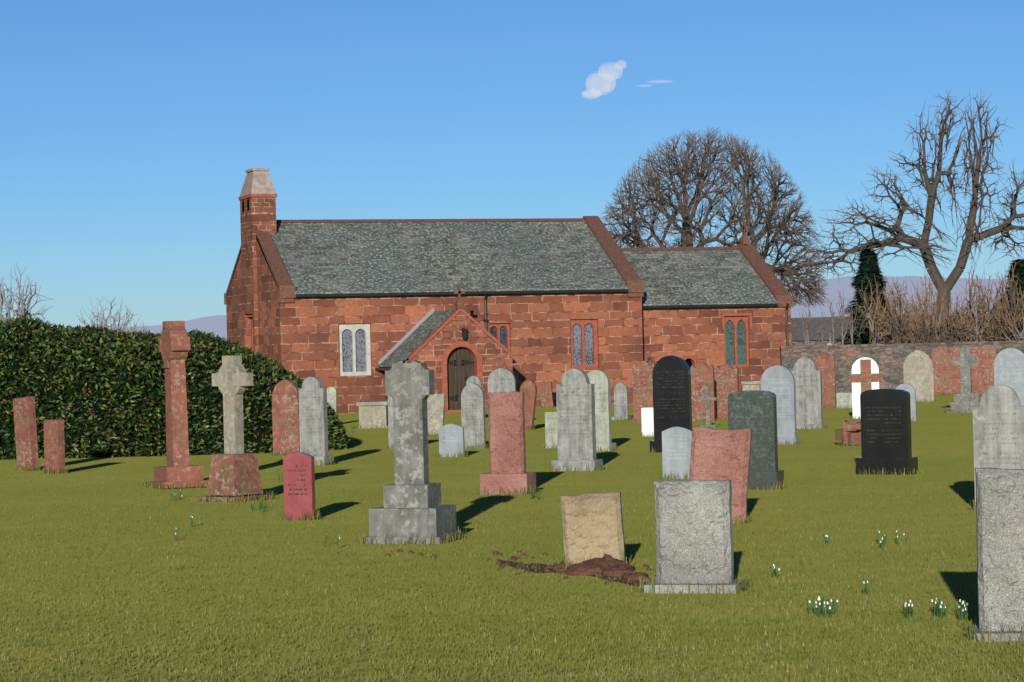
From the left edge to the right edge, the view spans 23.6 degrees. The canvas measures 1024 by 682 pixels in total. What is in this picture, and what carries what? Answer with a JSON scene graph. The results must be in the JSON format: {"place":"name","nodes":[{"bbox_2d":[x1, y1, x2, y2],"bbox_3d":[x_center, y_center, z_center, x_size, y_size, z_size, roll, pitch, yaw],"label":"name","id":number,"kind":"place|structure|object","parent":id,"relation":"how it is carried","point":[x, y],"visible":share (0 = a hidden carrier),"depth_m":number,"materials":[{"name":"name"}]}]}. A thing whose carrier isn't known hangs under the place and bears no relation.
{"place":"outdoors","nodes":[
{"label":"outdoors","id":0,"kind":"place"},
{"bbox_2d":[226,235,791,412],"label":"church walls","id":1,"kind":"structure","parent":0,"point":[342,345],"depth_m":91.11,"materials":[{"name":"stone"}]},
{"bbox_2d":[239,168,276,256],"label":"bellcote","id":2,"kind":"object","parent":1,"relation":"on","point":[257,196],"visible":0.94,"depth_m":91.09,"materials":[{"name":"stone"}]},
{"bbox_2d":[226,216,640,296],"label":"roof coping","id":3,"kind":"object","parent":1,"relation":"attached to","point":[610,247],"visible":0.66,"depth_m":93.40,"materials":[{"name":"red stone"}]},
{"bbox_2d":[271,221,627,293],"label":"church roof","id":4,"kind":"structure","parent":1,"relation":"on","point":[354,257],"depth_m":91.81,"materials":[{"name":"stone"}]},
{"bbox_2d":[224,281,793,306],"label":"kneelers","id":5,"kind":"object","parent":1,"relation":"attached to","point":[286,294],"visible":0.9,"depth_m":92.21,"materials":[{"name":"stone"}]},
{"bbox_2d":[296,289,788,369],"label":"rain gutter","id":6,"kind":"object","parent":1,"relation":"attached to","point":[464,333],"visible":0.81,"depth_m":90.41,"materials":[{"name":"black metal"}]},
{"bbox_2d":[454,222,749,308],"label":"finial crosses","id":7,"kind":"object","parent":1,"relation":"attached to","point":[744,239],"visible":1,"depth_m":98.36,"materials":[{"name":"stone"}]},
{"bbox_2d":[622,249,777,305],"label":"roof","id":8,"kind":"structure","parent":1,"relation":"on","point":[688,277],"depth_m":95.78,"materials":[{"name":"stone"}]},
{"bbox_2d":[620,244,790,297],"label":"roof coping","id":9,"kind":"object","parent":1,"relation":"attached to","point":[763,270],"visible":0.64,"depth_m":97.19,"materials":[{"name":"stone"}]},
{"bbox_2d":[0,392,1023,681],"bbox_3d":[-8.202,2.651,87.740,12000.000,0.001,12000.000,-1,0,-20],"label":"lawn","id":10,"kind":"structure","parent":0,"point":[804,461],"depth_m":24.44,"materials":[{"name":"green plant"}]},
{"bbox_2d":[13,396,38,470],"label":"gravestone","id":11,"kind":"object","parent":10,"relation":"on","point":[25,431],"visible":0.95,"depth_m":47.50,"materials":[{"name":"red stone"}]},
{"bbox_2d":[0,264,51,322],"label":"distant bare tree","id":12,"kind":"object","parent":10,"relation":"on","point":[21,311],"visible":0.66,"depth_m":229.85,"materials":[{"name":"brown plant"}]},
{"bbox_2d":[44,419,64,473],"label":"gravestone","id":13,"kind":"object","parent":10,"relation":"on","point":[54,450],"visible":1,"depth_m":45.91,"materials":[{"name":"red stone"}]},
{"bbox_2d":[78,296,144,332],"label":"distant bare tree","id":14,"kind":"object","parent":10,"relation":"on","point":[113,324],"visible":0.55,"depth_m":329.16,"materials":[{"name":"brown plant"}]},
{"bbox_2d":[0,315,349,459],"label":"hedge","id":15,"kind":"object","parent":10,"relation":"on","point":[117,341],"depth_m":53.37,"materials":[{"name":"green plant"}]},
{"bbox_2d":[144,321,208,488],"bbox_3d":[-5.473,1.026,40.017,0.840,2.703,1.100,-1,-2,-24],"label":"gravestone cross","id":16,"kind":"object","parent":10,"relation":"on","point":[174,348],"visible":0.99,"depth_m":39.84,"materials":[{"name":"red stone"}]},
{"bbox_2d":[199,453,270,501],"bbox_3d":[-4.045,1.983,35.825,0.740,0.683,0.740,-2,0,40],"label":"cross pedestal","id":17,"kind":"object","parent":10,"relation":"on","point":[232,475],"visible":0.94,"depth_m":35.64,"materials":[{"name":"red stone"}]},
{"bbox_2d":[212,355,252,453],"bbox_3d":[-4.070,0.938,35.830,0.701,1.449,0.170,-2,0,40],"label":"stone cross","id":18,"kind":"object","parent":17,"relation":"on","point":[232,379],"visible":0.98,"depth_m":35.75,"materials":[{"name":"stone"}]},
{"bbox_2d":[272,379,299,455],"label":"gravestone","id":19,"kind":"object","parent":10,"relation":"on","point":[285,415],"visible":0.85,"depth_m":51.71,"materials":[{"name":"red stone"}]},
{"bbox_2d":[283,452,315,519],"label":"gravestone","id":20,"kind":"object","parent":10,"relation":"on","point":[299,480],"visible":1,"depth_m":31.12,"materials":[{"name":"red stone"}]},
{"bbox_2d":[299,377,333,464],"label":"gravestone","id":21,"kind":"object","parent":10,"relation":"on","point":[313,424],"visible":0.9,"depth_m":46.83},
{"bbox_2d":[327,387,336,411],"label":"gravestone","id":22,"kind":"object","parent":10,"relation":"on","point":[332,396],"visible":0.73,"depth_m":73.47,"materials":[{"name":"grey stone"}]},
{"bbox_2d":[356,400,387,428],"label":"chest tomb","id":23,"kind":"object","parent":10,"relation":"on","point":[373,414],"visible":0.76,"depth_m":69.34,"materials":[{"name":"stone"}]},
{"bbox_2d":[388,396,393,449],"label":"gravestone","id":24,"kind":"object","parent":10,"relation":"on","point":[390,422],"visible":0.16,"depth_m":53.58,"materials":[{"name":"grey stone"}]},
{"bbox_2d":[364,360,461,543],"bbox_3d":[-1.114,1.214,27.164,0.876,2.002,0.736,-1,0,18],"label":"monument","id":25,"kind":"object","parent":10,"relation":"on","point":[412,500],"visible":1,"depth_m":27.05,"materials":[{"name":"stone"}]},
{"bbox_2d":[427,394,445,434],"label":"flat gravestone","id":26,"kind":"object","parent":10,"relation":"on","point":[436,408],"visible":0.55,"depth_m":62.20,"materials":[{"name":"stone"}]},
{"bbox_2d":[385,307,514,411],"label":"porch","id":27,"kind":"object","parent":10,"relation":"on","point":[451,357],"visible":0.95,"depth_m":86.93,"materials":[{"name":"stone"}]},
{"bbox_2d":[378,309,516,366],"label":"porch roof","id":28,"kind":"structure","parent":27,"relation":"on","point":[419,335],"depth_m":88.02,"materials":[{"name":"grey stone"}]},
{"bbox_2d":[378,307,436,364],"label":"porch lead flashing","id":29,"kind":"object","parent":28,"relation":"on","point":[417,325],"visible":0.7,"depth_m":89.25,"materials":[{"name":"grey metal"}]},
{"bbox_2d":[439,424,464,456],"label":"gravestone","id":30,"kind":"object","parent":10,"relation":"on","point":[451,438],"visible":1,"depth_m":48.92,"materials":[{"name":"grey stone"}]},
{"bbox_2d":[461,383,485,448],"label":"gravestone","id":31,"kind":"object","parent":10,"relation":"on","point":[473,409],"visible":0.96,"depth_m":52.95,"materials":[{"name":"grey stone"}]},
{"bbox_2d":[466,376,481,387],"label":"gravestone","id":32,"kind":"object","parent":10,"relation":"on","point":[475,379],"visible":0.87,"depth_m":77.05,"materials":[{"name":"grey stone"}]},
{"bbox_2d":[15,426,968,620],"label":"snowdrops","id":33,"kind":"object","parent":10,"relation":"on","point":[938,603],"visible":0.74,"depth_m":18.74,"materials":[{"name":"green"}]},
{"bbox_2d":[488,368,515,418],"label":"gravestone","id":34,"kind":"object","parent":10,"relation":"on","point":[501,379],"visible":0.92,"depth_m":69.17,"materials":[{"name":"grey stone"}]},
{"bbox_2d":[480,472,535,494],"bbox_3d":[-0.055,2.076,35.792,0.708,0.302,0.480,-1,0,17],"label":"gravestone base","id":35,"kind":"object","parent":10,"relation":"on","point":[504,481],"depth_m":35.58,"materials":[{"name":"pink stone"}]},
{"bbox_2d":[487,391,525,473],"bbox_3d":[-0.075,1.339,35.791,0.535,1.213,0.254,-1,0,17],"label":"gravestone","id":36,"kind":"object","parent":35,"relation":"on","point":[507,445],"visible":1,"depth_m":35.70,"materials":[{"name":"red stone"}]},
{"bbox_2d":[384,549,655,590],"bbox_3d":[0.402,2.079,23.552,1.397,0.168,5.379,-1,0,-29],"label":"soil mound","id":37,"kind":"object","parent":10,"relation":"on","point":[607,565],"visible":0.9,"depth_m":22.64,"materials":[{"name":"brown soil"}]},
{"bbox_2d":[520,380,536,429],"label":"gravestone","id":38,"kind":"object","parent":10,"relation":"on","point":[528,388],"visible":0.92,"depth_m":64.57,"materials":[{"name":"red stone"}]},
{"bbox_2d":[539,382,553,407],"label":"flat gravestone","id":39,"kind":"object","parent":10,"relation":"on","point":[546,393],"visible":0.96,"depth_m":89.46,"materials":[{"name":"red stone"}]},
{"bbox_2d":[545,412,557,447],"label":"flat gravestone","id":40,"kind":"object","parent":10,"relation":"on","point":[550,427],"visible":0.78,"depth_m":52.21,"materials":[{"name":"grey stone"}]},
{"bbox_2d":[497,559,649,585],"bbox_3d":[0.574,2.150,22.834,0.621,0.001,3.651,-1,0,-20],"label":"bare soil strip","id":41,"kind":"object","parent":10,"relation":"on","point":[513,564],"visible":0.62,"depth_m":23.11,"materials":[{"name":"brown soil"}]},
{"bbox_2d":[560,492,625,566],"bbox_3d":[0.763,1.800,23.025,0.568,0.744,0.255,-4,-1,9],"label":"gravestone","id":42,"kind":"object","parent":41,"relation":"on","point":[593,525],"visible":0.88,"depth_m":22.93,"materials":[{"name":"stone"}]},
{"bbox_2d":[551,369,602,470],"bbox_3d":[1.104,1.351,42.277,0.803,1.752,0.400,-2,0,23],"label":"gravestone","id":43,"kind":"object","parent":10,"relation":"on","point":[576,425],"visible":0.98,"depth_m":42.19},
{"bbox_2d":[587,370,615,450],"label":"gravestone","id":44,"kind":"object","parent":10,"relation":"on","point":[600,379],"visible":0.69,"depth_m":50.16,"materials":[{"name":"grey stone"}]},
{"bbox_2d":[612,382,630,419],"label":"gravestone","id":45,"kind":"object","parent":10,"relation":"on","point":[620,399],"visible":0.98,"depth_m":71.68,"materials":[{"name":"grey stone"}]},
{"bbox_2d":[632,361,654,422],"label":"gravestone","id":46,"kind":"object","parent":10,"relation":"on","point":[642,379],"visible":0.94,"depth_m":68.23,"materials":[{"name":"red stone"}]},
{"bbox_2d":[641,408,653,435],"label":"flat gravestone","id":47,"kind":"object","parent":10,"relation":"on","point":[647,420],"visible":0.84,"depth_m":57.80,"materials":[{"name":"white stone"}]},
{"bbox_2d":[650,355,691,452],"bbox_3d":[3.182,1.246,48.731,0.866,1.917,0.370,-2,0,24],"label":"gravestone","id":48,"kind":"object","parent":10,"relation":"on","point":[672,398],"visible":0.84,"depth_m":48.67,"materials":[{"name":"black stone"}]},
{"bbox_2d":[662,427,691,478],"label":"gravestone","id":49,"kind":"object","parent":10,"relation":"on","point":[676,448],"visible":0.91,"depth_m":38.64,"materials":[{"name":"grey stone"}]},
{"bbox_2d":[654,480,733,583],"bbox_3d":[1.551,1.629,20.910,0.651,0.889,0.297,-1,0,15],"label":"gravestone","id":50,"kind":"object","parent":10,"relation":"on","point":[694,537],"visible":1,"depth_m":20.80,"materials":[{"name":"grey stone"}]},
{"bbox_2d":[644,579,745,593],"bbox_3d":[1.561,2.088,20.906,0.781,0.070,0.520,-1,0,15],"label":"gravestone base","id":51,"kind":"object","parent":10,"relation":"on","point":[678,587],"depth_m":20.67,"materials":[{"name":"grey stone"}]},
{"bbox_2d":[690,362,714,421],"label":"gravestone","id":52,"kind":"object","parent":10,"relation":"on","point":[702,375],"visible":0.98,"depth_m":67.92,"materials":[{"name":"red stone"}]},
{"bbox_2d":[699,387,716,428],"bbox_3d":[4.967,1.688,62.205,0.444,1.061,0.300,-1,0,15],"label":"gravestone cross","id":53,"kind":"object","parent":10,"relation":"on","point":[707,398],"visible":0.94,"depth_m":62.18,"materials":[{"name":"grey stone"}]},
{"bbox_2d":[600,127,828,308],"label":"broad bare tree","id":54,"kind":"object","parent":10,"relation":"on","point":[684,209],"visible":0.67,"depth_m":148.28,"materials":[{"name":"brown plant"}]},
{"bbox_2d":[689,427,751,522],"bbox_3d":[2.433,1.581,28.835,0.702,1.154,0.245,4,1,14],"label":"gravestone","id":55,"kind":"object","parent":10,"relation":"on","point":[720,454],"visible":0.59,"depth_m":28.72,"materials":[{"name":"red stone"}]},
{"bbox_2d":[714,363,738,419],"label":"gravestone","id":56,"kind":"object","parent":10,"relation":"on","point":[726,377],"visible":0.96,"depth_m":69.68,"materials":[{"name":"red stone"}]},
{"bbox_2d":[741,380,760,390],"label":"table tomb","id":57,"kind":"object","parent":10,"relation":"on","point":[747,385],"visible":0.48,"depth_m":80.12,"materials":[{"name":"stone"}]},
{"bbox_2d":[727,390,783,489],"bbox_3d":[3.478,1.426,35.454,0.789,1.426,0.390,-2,0,22],"label":"gravestone","id":58,"kind":"object","parent":10,"relation":"on","point":[755,411],"visible":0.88,"depth_m":35.33,"materials":[{"name":"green stone"}]},
{"bbox_2d":[761,365,800,443],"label":"gravestone","id":59,"kind":"object","parent":10,"relation":"on","point":[778,381],"visible":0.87,"depth_m":51.24,"materials":[{"name":"grey stone"}]},
{"bbox_2d":[799,304,813,345],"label":"bare shrub","id":60,"kind":"object","parent":10,"relation":"on","point":[807,333],"visible":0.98,"depth_m":110.24,"materials":[{"name":"brown plant"}]},
{"bbox_2d":[791,358,826,428],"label":"gravestone","id":61,"kind":"object","parent":10,"relation":"on","point":[807,373],"visible":0.86,"depth_m":60.33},
{"bbox_2d":[814,316,827,344],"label":"bare shrub","id":62,"kind":"object","parent":10,"relation":"on","point":[821,334],"visible":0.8,"depth_m":115.91,"materials":[{"name":"brown plant"}]},
{"bbox_2d":[812,352,835,407],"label":"gravestone","id":63,"kind":"object","parent":10,"relation":"on","point":[825,362],"visible":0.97,"depth_m":79.21,"materials":[{"name":"red stone"}]},
{"bbox_2d":[821,300,838,344],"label":"bare shrub","id":64,"kind":"object","parent":10,"relation":"on","point":[833,324],"visible":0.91,"depth_m":115.56,"materials":[{"name":"brown plant"}]},
{"bbox_2d":[835,290,851,344],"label":"bare shrub","id":65,"kind":"object","parent":10,"relation":"on","point":[841,320],"visible":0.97,"depth_m":108.04,"materials":[{"name":"brown plant"}]},
{"bbox_2d":[836,393,851,407],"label":"flat gravestone","id":66,"kind":"object","parent":10,"relation":"on","point":[843,399],"visible":0.88,"depth_m":78.59,"materials":[{"name":"grey stone"}]},
{"bbox_2d":[835,420,860,445],"bbox_3d":[6.941,1.859,49.780,0.562,0.502,0.732,-1,0,-41],"label":"gravestone base","id":67,"kind":"object","parent":10,"relation":"on","point":[849,432],"visible":0.77,"depth_m":49.61,"materials":[{"name":"red stone"}]},
{"bbox_2d":[850,359,881,392],"bbox_3d":[7.174,1.097,49.717,0.641,1.447,0.124,-1,0,8],"label":"cross","id":68,"kind":"object","parent":67,"relation":"on","point":[865,377],"visible":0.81,"depth_m":49.66,"materials":[{"name":"stone"}]},
{"bbox_2d":[844,300,858,344],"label":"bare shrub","id":69,"kind":"object","parent":10,"relation":"on","point":[850,326],"visible":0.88,"depth_m":116.53,"materials":[{"name":"brown plant"}]},
{"bbox_2d":[834,249,894,344],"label":"spruce tree","id":70,"kind":"object","parent":10,"relation":"on","point":[869,267],"depth_m":117.49,"materials":[{"name":"green plant"}]},
{"bbox_2d":[852,357,878,418],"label":"gravestone","id":71,"kind":"object","parent":10,"relation":"on","point":[856,390],"visible":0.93,"depth_m":67.36,"materials":[{"name":"white stone"}]},
{"bbox_2d":[854,274,888,343],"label":"bare shrub","id":72,"kind":"object","parent":10,"relation":"on","point":[868,315],"visible":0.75,"depth_m":110.33,"materials":[{"name":"brown plant"}]},
{"bbox_2d":[863,289,897,343],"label":"bare shrub","id":73,"kind":"object","parent":10,"relation":"on","point":[879,318],"visible":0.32,"depth_m":114.23,"materials":[{"name":"brown plant"}]},
{"bbox_2d":[856,389,917,474],"bbox_3d":[5.881,1.423,38.620,0.891,1.343,0.380,-2,0,32],"label":"gravestone","id":74,"kind":"object","parent":10,"relation":"on","point":[885,414],"visible":1,"depth_m":38.52,"materials":[{"name":"black stone"}]},
{"bbox_2d":[869,277,911,333],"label":"bare shrub","id":75,"kind":"object","parent":10,"relation":"on","point":[896,283],"visible":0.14,"depth_m":117.56,"materials":[{"name":"brown plant"}]},
{"bbox_2d":[873,280,914,343],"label":"bare shrub","id":76,"kind":"object","parent":10,"relation":"on","point":[894,340],"visible":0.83,"depth_m":105.57,"materials":[{"name":"brown plant"}]},
{"bbox_2d":[871,274,926,343],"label":"bare shrub","id":77,"kind":"object","parent":10,"relation":"on","point":[909,314],"visible":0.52,"depth_m":108.40,"materials":[{"name":"brown plant"}]},
{"bbox_2d":[779,340,1023,396],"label":"churchyard wall","id":78,"kind":"structure","parent":10,"relation":"on","point":[889,359],"depth_m":94.90,"materials":[{"name":"grey stone"}]},
{"bbox_2d":[896,383,915,420],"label":"gravestone","id":79,"kind":"object","parent":10,"relation":"on","point":[909,388],"visible":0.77,"depth_m":64.11,"materials":[{"name":"grey stone"}]},
{"bbox_2d":[790,87,1023,339],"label":"tall bare tree","id":80,"kind":"object","parent":10,"relation":"on","point":[924,246],"visible":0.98,"depth_m":125.81,"materials":[{"name":"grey plant"}]},
{"bbox_2d":[903,350,933,401],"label":"gravestone","id":81,"kind":"object","parent":10,"relation":"on","point":[918,370],"visible":0.95,"depth_m":84.18,"materials":[{"name":"stone"}]},
{"bbox_2d":[905,294,940,342],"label":"bare shrub","id":82,"kind":"object","parent":10,"relation":"on","point":[925,331],"visible":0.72,"depth_m":103.53,"materials":[{"name":"plant"}]},
{"bbox_2d":[908,278,947,335],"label":"bare shrub","id":83,"kind":"object","parent":10,"relation":"on","point":[928,301],"visible":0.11,"depth_m":120.67,"materials":[{"name":"plant"}]},
{"bbox_2d":[904,270,953,340],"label":"bare shrub","id":84,"kind":"object","parent":10,"relation":"on","point":[940,296],"visible":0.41,"depth_m":111.15,"materials":[{"name":"brown plant"}]},
{"bbox_2d":[914,292,953,342],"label":"bare shrub","id":85,"kind":"object","parent":10,"relation":"on","point":[935,326],"visible":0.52,"depth_m":106.38,"materials":[{"name":"brown plant"}]},
{"bbox_2d":[931,347,960,394],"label":"flat gravestone","id":86,"kind":"object","parent":10,"relation":"on","point":[946,376],"visible":0.91,"depth_m":94.68,"materials":[{"name":"red stone"}]},
{"bbox_2d":[941,288,969,341],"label":"bare shrub","id":87,"kind":"object","parent":10,"relation":"on","point":[948,319],"visible":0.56,"depth_m":105.20,"materials":[{"name":"brown plant"}]},
{"bbox_2d":[947,348,979,412],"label":"stone cross","id":88,"kind":"object","parent":10,"relation":"on","point":[966,399],"visible":0.84,"depth_m":70.82,"materials":[{"name":"grey stone"}]},
{"bbox_2d":[947,304,982,341],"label":"bare shrub","id":89,"kind":"object","parent":10,"relation":"on","point":[968,333],"visible":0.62,"depth_m":103.25,"materials":[{"name":"brown plant"}]},
{"bbox_2d":[949,295,996,341],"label":"bare shrub","id":90,"kind":"object","parent":10,"relation":"on","point":[979,317],"visible":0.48,"depth_m":104.94,"materials":[{"name":"brown plant"}]},
{"bbox_2d":[953,275,995,341],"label":"bare shrub","id":91,"kind":"object","parent":10,"relation":"on","point":[975,308],"visible":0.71,"depth_m":103.97,"materials":[{"name":"brown plant"}]},
{"bbox_2d":[961,262,996,340],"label":"bare shrub","id":92,"kind":"object","parent":10,"relation":"on","point":[979,296],"visible":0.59,"depth_m":105.46,"materials":[{"name":"brown plant"}]},
{"bbox_2d":[970,346,995,395],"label":"flat gravestone","id":93,"kind":"object","parent":10,"relation":"on","point":[982,376],"visible":0.89,"depth_m":91.29,"materials":[{"name":"red stone"}]},
{"bbox_2d":[972,283,1008,340],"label":"bare shrub","id":94,"kind":"object","parent":10,"relation":"on","point":[993,304],"visible":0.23,"depth_m":109.41,"materials":[{"name":"brown plant"}]},
{"bbox_2d":[972,625,1021,641],"bbox_3d":[3.463,2.034,17.105,0.505,0.053,0.520,-1,0,8],"label":"gravestone base","id":95,"kind":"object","parent":10,"relation":"on","point":[1013,635],"depth_m":16.87,"materials":[{"name":"grey stone"}]},
{"bbox_2d":[973,385,1023,510],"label":"gravestone","id":96,"kind":"object","parent":10,"relation":"on","point":[998,427],"visible":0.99,"depth_m":29.80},
{"bbox_2d":[975,467,1023,630],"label":"gravestone","id":97,"kind":"object","parent":10,"relation":"on","point":[1000,532],"visible":1,"depth_m":17.00,"materials":[{"name":"grey stone"}]},
{"bbox_2d":[977,273,1022,340],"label":"bare shrub","id":98,"kind":"object","parent":10,"relation":"on","point":[999,322],"visible":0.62,"depth_m":105.97,"materials":[{"name":"brown plant"}]},
{"bbox_2d":[990,259,1023,340],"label":"bare tree","id":99,"kind":"object","parent":10,"relation":"on","point":[1012,301],"visible":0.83,"depth_m":104.93,"materials":[{"name":"brown plant"}]},
{"bbox_2d":[990,289,1023,340],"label":"bare shrub","id":100,"kind":"object","parent":10,"relation":"on","point":[1020,336],"visible":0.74,"depth_m":103.80,"materials":[{"name":"brown plant"}]},
{"bbox_2d":[994,348,1023,405],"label":"gravestone","id":101,"kind":"object","parent":10,"relation":"on","point":[1008,367],"visible":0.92,"depth_m":73.10,"materials":[{"name":"grey stone"}]},
{"bbox_2d":[997,259,1023,340],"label":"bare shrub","id":102,"kind":"object","parent":10,"relation":"on","point":[1019,267],"visible":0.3,"depth_m":111.56,"materials":[{"name":"green plant"}]},
{"bbox_2d":[0,0,1023,327],"label":"sky","id":103,"kind":"structure","parent":0,"point":[131,130],"materials":[{"name":"blue"}]},
{"bbox_2d":[108,276,1008,337],"bbox_3d":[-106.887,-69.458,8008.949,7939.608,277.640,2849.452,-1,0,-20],"label":"distant hills","id":104,"kind":"structure","parent":0,"point":[216,325],"depth_m":8917.79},
{"bbox_2d":[791,313,1002,345],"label":"roof","id":105,"kind":"structure","parent":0,"point":[797,337],"depth_m":201.35,"materials":[{"name":"stone"}]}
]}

